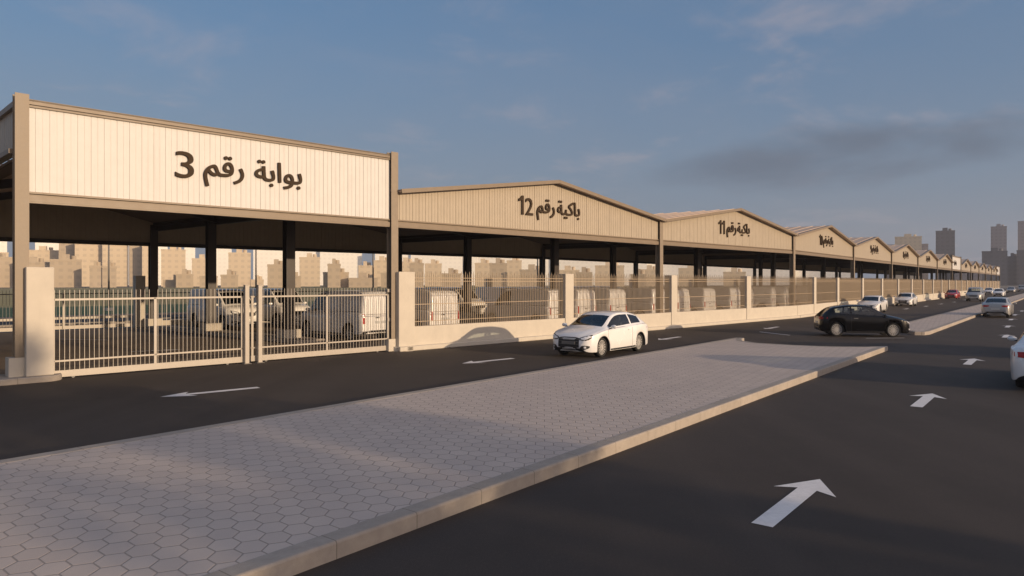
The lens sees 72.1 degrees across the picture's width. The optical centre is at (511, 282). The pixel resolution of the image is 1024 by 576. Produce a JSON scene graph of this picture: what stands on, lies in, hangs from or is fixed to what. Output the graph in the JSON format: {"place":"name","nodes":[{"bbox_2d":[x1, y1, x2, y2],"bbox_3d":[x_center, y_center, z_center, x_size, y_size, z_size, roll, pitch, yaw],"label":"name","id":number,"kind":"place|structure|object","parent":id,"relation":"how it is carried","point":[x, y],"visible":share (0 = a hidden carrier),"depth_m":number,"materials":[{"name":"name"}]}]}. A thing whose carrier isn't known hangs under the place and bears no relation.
{"place":"outdoors","nodes":[
{"label":"outdoors","id":0,"kind":"place"},
{"bbox_2d":[0,253,11,287],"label":"city building","id":1,"kind":"structure","parent":0,"point":[5,272],"depth_m":332.91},
{"bbox_2d":[29,257,49,266],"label":"city building","id":2,"kind":"structure","parent":0,"point":[33,262],"depth_m":335.63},
{"bbox_2d":[29,246,58,261],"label":"city building","id":3,"kind":"structure","parent":0,"point":[45,253],"depth_m":416.96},
{"bbox_2d":[35,243,58,249],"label":"city building","id":4,"kind":"structure","parent":0,"point":[55,246],"depth_m":563.07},
{"bbox_2d":[49,254,81,287],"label":"city building","id":5,"kind":"structure","parent":0,"point":[67,271],"depth_m":336.56,"materials":[{"name":"concrete"}]},
{"bbox_2d":[59,243,74,258],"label":"city building","id":6,"kind":"structure","parent":0,"point":[64,248],"depth_m":412.90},
{"bbox_2d":[75,244,101,286],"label":"city building","id":7,"kind":"structure","parent":0,"point":[88,254],"depth_m":409.71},
{"bbox_2d":[0,314,186,324],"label":"back road","id":8,"kind":"structure","parent":0,"point":[77,320],"depth_m":47.24,"materials":[{"name":"asphalt"}]},
{"bbox_2d":[0,319,182,327],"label":"kerb strip","id":9,"kind":"object","parent":8,"relation":"on","point":[86,323],"depth_m":41.26,"materials":[{"name":"concrete"}]},
{"bbox_2d":[0,312,186,318],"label":"kerb strip","id":10,"kind":"object","parent":8,"relation":"on","point":[109,315],"depth_m":51.66,"materials":[{"name":"concrete"}]},
{"bbox_2d":[89,260,100,287],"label":"city building","id":11,"kind":"structure","parent":0,"point":[95,275],"depth_m":330.23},
{"bbox_2d":[102,261,116,287],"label":"city building","id":12,"kind":"structure","parent":0,"point":[113,267],"depth_m":333.22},
{"bbox_2d":[102,245,127,285],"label":"city building","id":13,"kind":"structure","parent":0,"point":[119,256],"depth_m":414.08,"materials":[{"name":"concrete"}]},
{"bbox_2d":[129,246,141,285],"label":"city building","id":14,"kind":"structure","parent":0,"point":[135,260],"depth_m":415.71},
{"bbox_2d":[142,246,147,286],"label":"city building","id":15,"kind":"structure","parent":0,"point":[145,261],"depth_m":409.90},
{"bbox_2d":[0,301,313,316],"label":"grass verge","id":16,"kind":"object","parent":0,"point":[4,312],"depth_m":64.56,"materials":[{"name":"plant"}]},
{"bbox_2d":[106,245,112,310],"bbox_3d":[-34.881,-1.875,61.390,2.250,8.750,0.500,0,0,44],"label":"lamp pole","id":17,"kind":"object","parent":16,"relation":"on","point":[110,309],"visible":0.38,"depth_m":61.97,"materials":[{"name":"grey metal"}]},
{"bbox_2d":[158,247,167,284],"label":"city building","id":18,"kind":"structure","parent":0,"point":[159,265],"depth_m":561.07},
{"bbox_2d":[161,247,185,286],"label":"city building","id":19,"kind":"structure","parent":0,"point":[173,260],"depth_m":412.60,"materials":[{"name":"concrete"}]},
{"bbox_2d":[184,247,194,273],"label":"city building","id":20,"kind":"structure","parent":0,"point":[190,253],"depth_m":562.92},
{"bbox_2d":[192,254,204,285],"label":"city building","id":21,"kind":"structure","parent":0,"point":[198,267],"depth_m":415.19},
{"bbox_2d":[199,276,217,287],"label":"city building","id":22,"kind":"structure","parent":0,"point":[202,281],"depth_m":332.12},
{"bbox_2d":[216,249,231,284],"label":"city building","id":23,"kind":"structure","parent":0,"point":[221,261],"depth_m":565.75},
{"bbox_2d":[220,269,237,286],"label":"city building","id":24,"kind":"structure","parent":0,"point":[230,279],"depth_m":336.34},
{"bbox_2d":[228,249,250,286],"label":"city building","id":25,"kind":"structure","parent":0,"point":[239,262],"depth_m":410.41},
{"bbox_2d":[0,316,482,376],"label":"yard","id":26,"kind":"structure","parent":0,"point":[185,342],"depth_m":27.78,"materials":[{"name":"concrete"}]},
{"bbox_2d":[0,267,61,385],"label":"gate pier","id":27,"kind":"structure","parent":26,"relation":"on","point":[39,324],"depth_m":17.66,"materials":[{"name":"concrete"}]},
{"bbox_2d":[0,92,397,376],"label":"gate hall","id":28,"kind":"structure","parent":26,"relation":"on","point":[70,174],"depth_m":21.35,"materials":[{"name":"beige metal"}]},
{"bbox_2d":[0,290,132,331],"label":"gate","id":29,"kind":"structure","parent":28,"relation":"attached to","point":[99,325],"depth_m":37.23,"materials":[{"name":"metal"}]},
{"bbox_2d":[54,289,243,377],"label":"sliding gate","id":30,"kind":"structure","parent":28,"relation":"attached to","point":[73,373],"depth_m":19.68,"materials":[{"name":"metal"}]},
{"bbox_2d":[250,288,388,360],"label":"sliding gate","id":31,"kind":"structure","parent":28,"relation":"attached to","point":[284,355],"depth_m":23.71,"materials":[{"name":"metal"}]},
{"bbox_2d":[187,289,255,328],"bbox_3d":[-15.885,1.428,38.929,4.977,2.139,2.470,0,0,41],"label":"panel van","id":32,"kind":"object","parent":26,"relation":"on","point":[196,311],"visible":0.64,"depth_m":38.62,"materials":[{"name":"white paint"}]},
{"bbox_2d":[146,325,324,343],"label":"parking island","id":33,"kind":"structure","parent":26,"relation":"on","point":[197,330],"depth_m":32.41,"materials":[{"name":"concrete"}]},
{"bbox_2d":[249,288,309,326],"bbox_3d":[-13.756,1.428,41.043,4.977,2.139,2.470,0,0,40],"label":"panel van","id":34,"kind":"object","parent":26,"relation":"on","point":[299,306],"visible":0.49,"depth_m":39.89,"materials":[{"name":"white paint"}]},
{"bbox_2d":[301,290,385,340],"bbox_3d":[-7.434,1.428,31.409,4.977,2.139,2.470,0,0,41],"label":"panel van","id":35,"kind":"object","parent":26,"relation":"on","point":[313,318],"visible":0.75,"depth_m":29.92,"materials":[{"name":"white paint"}]},
{"bbox_2d":[158,180,666,318],"bbox_3d":[-5.742,-1.045,38.435,22.313,7.079,17.404,0,0,41],"label":"hall bay","id":36,"kind":"object","parent":26,"relation":"on","point":[554,211],"visible":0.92,"depth_m":34.12,"materials":[{"name":"beige metal"}]},
{"bbox_2d":[415,290,458,325],"bbox_3d":[-4.939,1.428,34.148,4.977,2.139,2.470,0,0,41],"label":"panel van","id":37,"kind":"object","parent":26,"relation":"on","point":[449,306],"visible":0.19,"depth_m":32.34,"materials":[{"name":"white paint"}]},
{"bbox_2d":[133,276,757,327],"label":"fence","id":38,"kind":"object","parent":26,"relation":"on","point":[138,283],"visible":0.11,"depth_m":38.89,"materials":[{"name":"metal"}]},
{"bbox_2d":[432,287,486,316],"bbox_3d":[-4.034,1.428,50.695,4.977,2.139,2.470,0,0,42],"label":"panel van","id":39,"kind":"object","parent":26,"relation":"on","point":[448,288],"visible":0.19,"depth_m":49.60,"materials":[{"name":"white paint"}]},
{"bbox_2d":[476,287,519,305],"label":"panel van","id":40,"kind":"object","parent":26,"relation":"on","point":[488,294],"visible":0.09,"depth_m":54.07,"materials":[{"name":"white paint"}]},
{"bbox_2d":[484,289,557,321],"bbox_3d":[0.690,1.428,39.124,4.977,2.139,2.470,0,0,41],"label":"panel van","id":41,"kind":"object","parent":26,"relation":"on","point":[489,313],"visible":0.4,"depth_m":37.93,"materials":[{"name":"white paint"}]},
{"bbox_2d":[552,288,595,316],"bbox_3d":[2.400,1.428,41.375,4.977,2.139,2.470,0,0,41],"label":"panel van","id":42,"kind":"object","parent":26,"relation":"on","point":[584,301],"visible":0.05,"depth_m":39.57,"materials":[{"name":"white paint"}]},
{"bbox_2d":[402,208,798,304],"bbox_3d":[6.014,-1.045,50.049,22.972,7.079,16.752,0,0,38],"label":"hall bay","id":43,"kind":"object","parent":26,"relation":"on","point":[740,229],"visible":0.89,"depth_m":47.59,"materials":[{"name":"beige metal"}]},
{"bbox_2d":[577,288,626,310],"bbox_3d":[4.449,1.428,43.285,4.977,2.139,2.470,0,0,40],"label":"panel van","id":44,"kind":"object","parent":26,"relation":"on","point":[618,299],"visible":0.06,"depth_m":41.46,"materials":[{"name":"white paint"}]},
{"bbox_2d":[617,288,652,313],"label":"panel van","id":45,"kind":"object","parent":26,"relation":"on","point":[644,299],"visible":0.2,"depth_m":44.23,"materials":[{"name":"white paint"}]},
{"bbox_2d":[682,288,689,310],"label":"panel van","id":46,"kind":"object","parent":26,"relation":"on","point":[685,298],"visible":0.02,"depth_m":47.34,"materials":[{"name":"white paint"}]},
{"bbox_2d":[393,271,999,351],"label":"boundary fence","id":47,"kind":"object","parent":26,"relation":"on","point":[820,293],"visible":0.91,"depth_m":36.61,"materials":[{"name":"concrete"}]},
{"bbox_2d":[682,287,711,310],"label":"panel van","id":48,"kind":"object","parent":26,"relation":"on","point":[708,298],"visible":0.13,"depth_m":48.79,"materials":[{"name":"white paint"}]},
{"bbox_2d":[545,225,857,287],"bbox_3d":[16.917,-1.045,62.247,22.536,7.079,18.110,0,0,33],"label":"hall bay","id":49,"kind":"object","parent":26,"relation":"on","point":[829,241],"visible":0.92,"depth_m":63.58,"materials":[{"name":"beige metal"}]},
{"bbox_2d":[706,287,737,309],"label":"panel van","id":50,"kind":"object","parent":26,"relation":"on","point":[719,297],"visible":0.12,"depth_m":51.25,"materials":[{"name":"white paint"}]},
{"bbox_2d":[753,287,773,307],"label":"panel van","id":51,"kind":"object","parent":26,"relation":"on","point":[763,296],"visible":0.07,"depth_m":57.27,"materials":[{"name":"white paint"}]},
{"bbox_2d":[638,237,894,286],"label":"hall bay","id":52,"kind":"object","parent":26,"relation":"on","point":[874,249],"visible":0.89,"depth_m":78.35,"materials":[{"name":"beige metal"}]},
{"bbox_2d":[707,244,920,286],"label":"hall bay","id":53,"kind":"object","parent":26,"relation":"on","point":[906,255],"visible":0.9,"depth_m":93.51,"materials":[{"name":"beige metal"}]},
{"bbox_2d":[756,250,939,278],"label":"hall bay","id":54,"kind":"object","parent":26,"relation":"on","point":[929,259],"visible":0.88,"depth_m":106.16,"materials":[{"name":"beige metal"}]},
{"bbox_2d":[795,254,953,279],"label":"hall bay","id":55,"kind":"object","parent":26,"relation":"on","point":[945,262],"visible":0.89,"depth_m":120.31,"materials":[{"name":"beige metal"}]},
{"bbox_2d":[826,255,960,279],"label":"gate hall","id":56,"kind":"structure","parent":26,"relation":"on","point":[956,263],"depth_m":134.46,"materials":[{"name":"beige metal"}]},
{"bbox_2d":[841,259,972,279],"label":"hall bay","id":57,"kind":"object","parent":26,"relation":"on","point":[966,264],"visible":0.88,"depth_m":145.09,"materials":[{"name":"beige metal"}]},
{"bbox_2d":[863,261,980,279],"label":"hall bay","id":58,"kind":"object","parent":26,"relation":"on","point":[975,267],"visible":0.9,"depth_m":160.68,"materials":[{"name":"beige metal"}]},
{"bbox_2d":[878,263,986,279],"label":"hall bay","id":59,"kind":"object","parent":26,"relation":"on","point":[982,269],"visible":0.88,"depth_m":173.43,"materials":[{"name":"beige metal"}]},
{"bbox_2d":[896,264,992,280],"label":"hall bay","id":60,"kind":"object","parent":26,"relation":"on","point":[989,269],"visible":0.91,"depth_m":190.79,"materials":[{"name":"beige metal"}]},
{"bbox_2d":[907,266,997,280],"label":"hall bay","id":61,"kind":"object","parent":26,"relation":"on","point":[994,270],"visible":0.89,"depth_m":205.10,"materials":[{"name":"beige metal"}]},
{"bbox_2d":[251,275,263,286],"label":"city building","id":62,"kind":"structure","parent":0,"point":[260,280],"depth_m":413.42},
{"bbox_2d":[253,250,282,284],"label":"city building","id":63,"kind":"structure","parent":0,"point":[265,258],"depth_m":557.74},
{"bbox_2d":[299,253,319,285],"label":"city building","id":64,"kind":"structure","parent":0,"point":[309,269],"depth_m":416.12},
{"bbox_2d":[320,252,361,284],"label":"city building","id":65,"kind":"structure","parent":0,"point":[350,262],"depth_m":566.62,"materials":[{"name":"concrete"}]},
{"bbox_2d":[0,285,720,307],"bbox_3d":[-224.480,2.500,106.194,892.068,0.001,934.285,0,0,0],"label":"dry field","id":66,"kind":"structure","parent":0,"point":[4,301],"depth_m":143.56,"materials":[{"name":"soil"}]},
{"bbox_2d":[163,275,175,287],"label":"city building","id":67,"kind":"structure","parent":66,"relation":"on","point":[168,283],"depth_m":334.56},
{"bbox_2d":[176,269,193,287],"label":"city building","id":68,"kind":"structure","parent":66,"relation":"on","point":[184,279],"depth_m":330.20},
{"bbox_2d":[267,259,282,287],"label":"city building","id":69,"kind":"structure","parent":66,"relation":"on","point":[275,275],"depth_m":329.86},
{"bbox_2d":[295,272,300,287],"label":"city building","id":70,"kind":"structure","parent":66,"relation":"on","point":[297,281],"depth_m":333.99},
{"bbox_2d":[327,259,340,287],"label":"city building","id":71,"kind":"structure","parent":66,"relation":"on","point":[334,274],"depth_m":330.05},
{"bbox_2d":[323,268,348,287],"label":"city building","id":72,"kind":"structure","parent":66,"relation":"on","point":[344,277],"depth_m":336.73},
{"bbox_2d":[348,273,377,287],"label":"city building","id":73,"kind":"structure","parent":0,"point":[362,281],"depth_m":333.15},
{"bbox_2d":[358,261,371,277],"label":"city building","id":74,"kind":"structure","parent":0,"point":[366,267],"depth_m":410.12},
{"bbox_2d":[374,256,386,286],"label":"city building","id":75,"kind":"structure","parent":0,"point":[380,265],"depth_m":412.73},
{"bbox_2d":[380,273,386,286],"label":"city building","id":76,"kind":"structure","parent":0,"point":[383,279],"depth_m":335.45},
{"bbox_2d":[402,258,414,271],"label":"city building","id":77,"kind":"structure","parent":0,"point":[405,264],"depth_m":416.15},
{"bbox_2d":[409,258,423,287],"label":"city building","id":78,"kind":"structure","parent":0,"point":[417,266],"depth_m":330.12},
{"bbox_2d":[425,259,441,286],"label":"city building","id":79,"kind":"structure","parent":0,"point":[434,267],"depth_m":410.08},
{"bbox_2d":[411,255,476,284],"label":"city building","id":80,"kind":"structure","parent":0,"point":[454,262],"depth_m":563.36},
{"bbox_2d":[441,268,460,286],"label":"city building","id":81,"kind":"structure","parent":0,"point":[451,271],"depth_m":333.02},
{"bbox_2d":[475,259,489,286],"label":"city building","id":82,"kind":"structure","parent":0,"point":[483,266],"depth_m":412.98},
{"bbox_2d":[489,258,506,286],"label":"city building","id":83,"kind":"structure","parent":0,"point":[499,266],"depth_m":336.01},
{"bbox_2d":[0,287,1023,575],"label":"road","id":84,"kind":"structure","parent":0,"point":[902,455],"depth_m":10.10,"materials":[{"name":"asphalt"}]},
{"bbox_2d":[241,285,251,363],"bbox_3d":[-8.165,1.290,21.627,0.240,2.420,0.234,0,0,-45],"label":"guide post","id":85,"kind":"object","parent":84,"relation":"on","point":[246,321],"visible":1,"depth_m":21.56,"materials":[{"name":"metal"}]},
{"bbox_2d":[254,285,264,362],"bbox_3d":[-7.867,1.290,21.922,0.240,2.420,0.234,0,0,-45],"label":"guide post","id":86,"kind":"object","parent":84,"relation":"on","point":[259,321],"visible":1,"depth_m":21.86,"materials":[{"name":"metal"}]},
{"bbox_2d":[0,337,887,575],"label":"median paving","id":87,"kind":"structure","parent":84,"relation":"on","point":[292,493],"depth_m":9.09,"materials":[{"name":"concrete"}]},
{"bbox_2d":[553,311,647,356],"bbox_3d":[3.155,1.765,24.944,2.212,1.466,4.200,0,0,38],"label":"hatchback","id":88,"kind":"object","parent":84,"relation":"on","point":[598,333],"visible":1,"depth_m":24.11,"materials":[{"name":"white paint"}]},
{"bbox_2d":[814,304,909,336],"bbox_3d":[16.307,1.768,32.899,3.897,1.459,2.127,0,0,12],"label":"hatchback","id":89,"kind":"object","parent":84,"relation":"on","point":[829,320],"visible":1,"depth_m":32.21,"materials":[{"name":"black paint"}]},
{"bbox_2d":[856,295,887,312],"bbox_3d":[29.896,1.793,58.395,2.127,1.410,4.038,0,0,38],"label":"hatchback","id":90,"kind":"object","parent":84,"relation":"on","point":[878,303],"visible":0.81,"depth_m":57.53,"materials":[{"name":"white paint"}]},
{"bbox_2d":[893,292,917,305],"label":"hatchback","id":91,"kind":"object","parent":84,"relation":"on","point":[907,298],"visible":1,"depth_m":73.44,"materials":[{"name":"white paint"}]},
{"bbox_2d":[943,289,959,298],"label":"hatchback","id":92,"kind":"object","parent":84,"relation":"on","point":[951,293],"visible":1,"depth_m":104.33,"materials":[{"name":"red paint"}]},
{"bbox_2d":[907,293,1023,334],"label":"median paving","id":93,"kind":"structure","parent":84,"relation":"on","point":[931,324],"depth_m":44.19,"materials":[{"name":"concrete"}]},
{"bbox_2d":[964,287,984,300],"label":"minivan","id":94,"kind":"object","parent":84,"relation":"on","point":[974,295],"visible":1,"depth_m":91.93,"materials":[{"name":"silver metal"}]},
{"bbox_2d":[981,297,1016,317],"bbox_3d":[35.335,1.783,51.203,2.156,1.430,4.538,0,0,38],"label":"sedan","id":95,"kind":"object","parent":84,"relation":"on","point":[997,306],"visible":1,"depth_m":49.68,"materials":[{"name":"silver metal"}]},
{"bbox_2d":[992,288,1005,296],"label":"hatchback","id":96,"kind":"object","parent":84,"relation":"on","point":[999,292],"visible":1,"depth_m":121.00,"materials":[{"name":"white paint"}]},
{"bbox_2d":[1007,331,1023,386],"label":"sedan","id":97,"kind":"object","parent":84,"relation":"on","point":[1017,360],"visible":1,"depth_m":16.27,"materials":[{"name":"white paint"}]},
{"bbox_2d":[0,0,1023,278],"label":"sky","id":98,"kind":"structure","parent":0,"point":[886,120],"materials":[{"name":"blue"}]},
{"bbox_2d":[507,258,521,285],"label":"city building","id":99,"kind":"structure","parent":0,"point":[514,265],"depth_m":416.00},
{"bbox_2d":[519,264,538,286],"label":"city building","id":100,"kind":"structure","parent":0,"point":[531,270],"depth_m":330.06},
{"bbox_2d":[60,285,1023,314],"bbox_3d":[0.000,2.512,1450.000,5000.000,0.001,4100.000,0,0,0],"label":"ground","id":101,"kind":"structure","parent":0,"point":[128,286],"depth_m":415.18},
{"bbox_2d":[295,251,319,275],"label":"city building","id":102,"kind":"structure","parent":101,"relation":"on","point":[298,254],"depth_m":561.14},
{"bbox_2d":[477,257,549,284],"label":"city building","id":103,"kind":"structure","parent":101,"relation":"on","point":[525,262],"depth_m":565.94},
{"bbox_2d":[559,260,646,284],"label":"city building","id":104,"kind":"structure","parent":101,"relation":"on","point":[628,267],"depth_m":560.57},
{"bbox_2d":[1007,253,1016,285],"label":"city building","id":105,"kind":"structure","parent":101,"relation":"on","point":[1012,269],"depth_m":540.36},
{"bbox_2d":[559,266,578,285],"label":"city building","id":106,"kind":"structure","parent":0,"point":[567,270],"depth_m":410.02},
{"bbox_2d":[576,267,591,285],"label":"city building","id":107,"kind":"structure","parent":0,"point":[585,270],"depth_m":332.98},
{"bbox_2d":[595,262,623,286],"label":"city building","id":108,"kind":"structure","parent":0,"point":[603,269],"depth_m":413.25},
{"bbox_2d":[630,269,646,286],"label":"city building","id":109,"kind":"structure","parent":0,"point":[640,272],"depth_m":335.91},
{"bbox_2d":[640,265,654,285],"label":"city building","id":110,"kind":"structure","parent":0,"point":[650,270],"depth_m":416.01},
{"bbox_2d":[647,264,723,284],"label":"city building","id":111,"kind":"structure","parent":0,"point":[673,270],"depth_m":558.83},
{"bbox_2d":[678,266,702,286],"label":"city building","id":112,"kind":"structure","parent":0,"point":[687,272],"depth_m":410.65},
{"bbox_2d":[723,268,745,285],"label":"city building","id":113,"kind":"structure","parent":0,"point":[734,273],"depth_m":413.66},
{"bbox_2d":[724,267,788,284],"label":"city building","id":114,"kind":"structure","parent":0,"point":[766,272],"depth_m":563.46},
{"bbox_2d":[795,270,849,284],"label":"city building","id":115,"kind":"structure","parent":0,"point":[815,274],"depth_m":561.59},
{"bbox_2d":[887,244,927,279],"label":"city building","id":116,"kind":"structure","parent":0,"point":[924,247],"depth_m":633.24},
{"bbox_2d":[895,234,921,278],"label":"city building","id":117,"kind":"structure","parent":0,"point":[914,241],"depth_m":619.12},
{"bbox_2d":[936,228,954,279],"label":"city building","id":118,"kind":"structure","parent":0,"point":[945,240],"depth_m":559.92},
{"bbox_2d":[955,273,981,279],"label":"city building","id":119,"kind":"structure","parent":0,"point":[964,276],"depth_m":660.78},
{"bbox_2d":[982,248,1007,285],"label":"city building","id":120,"kind":"structure","parent":0,"point":[994,257],"depth_m":519.33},
{"bbox_2d":[991,224,1006,250],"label":"city building","id":121,"kind":"structure","parent":0,"point":[998,236],"depth_m":699.64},
{"bbox_2d":[1016,250,1023,285],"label":"city building","id":122,"kind":"structure","parent":0,"point":[1020,267],"depth_m":526.77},
{"bbox_2d":[1018,221,1023,249],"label":"city building","id":123,"kind":"structure","parent":0,"point":[1020,235],"depth_m":705.98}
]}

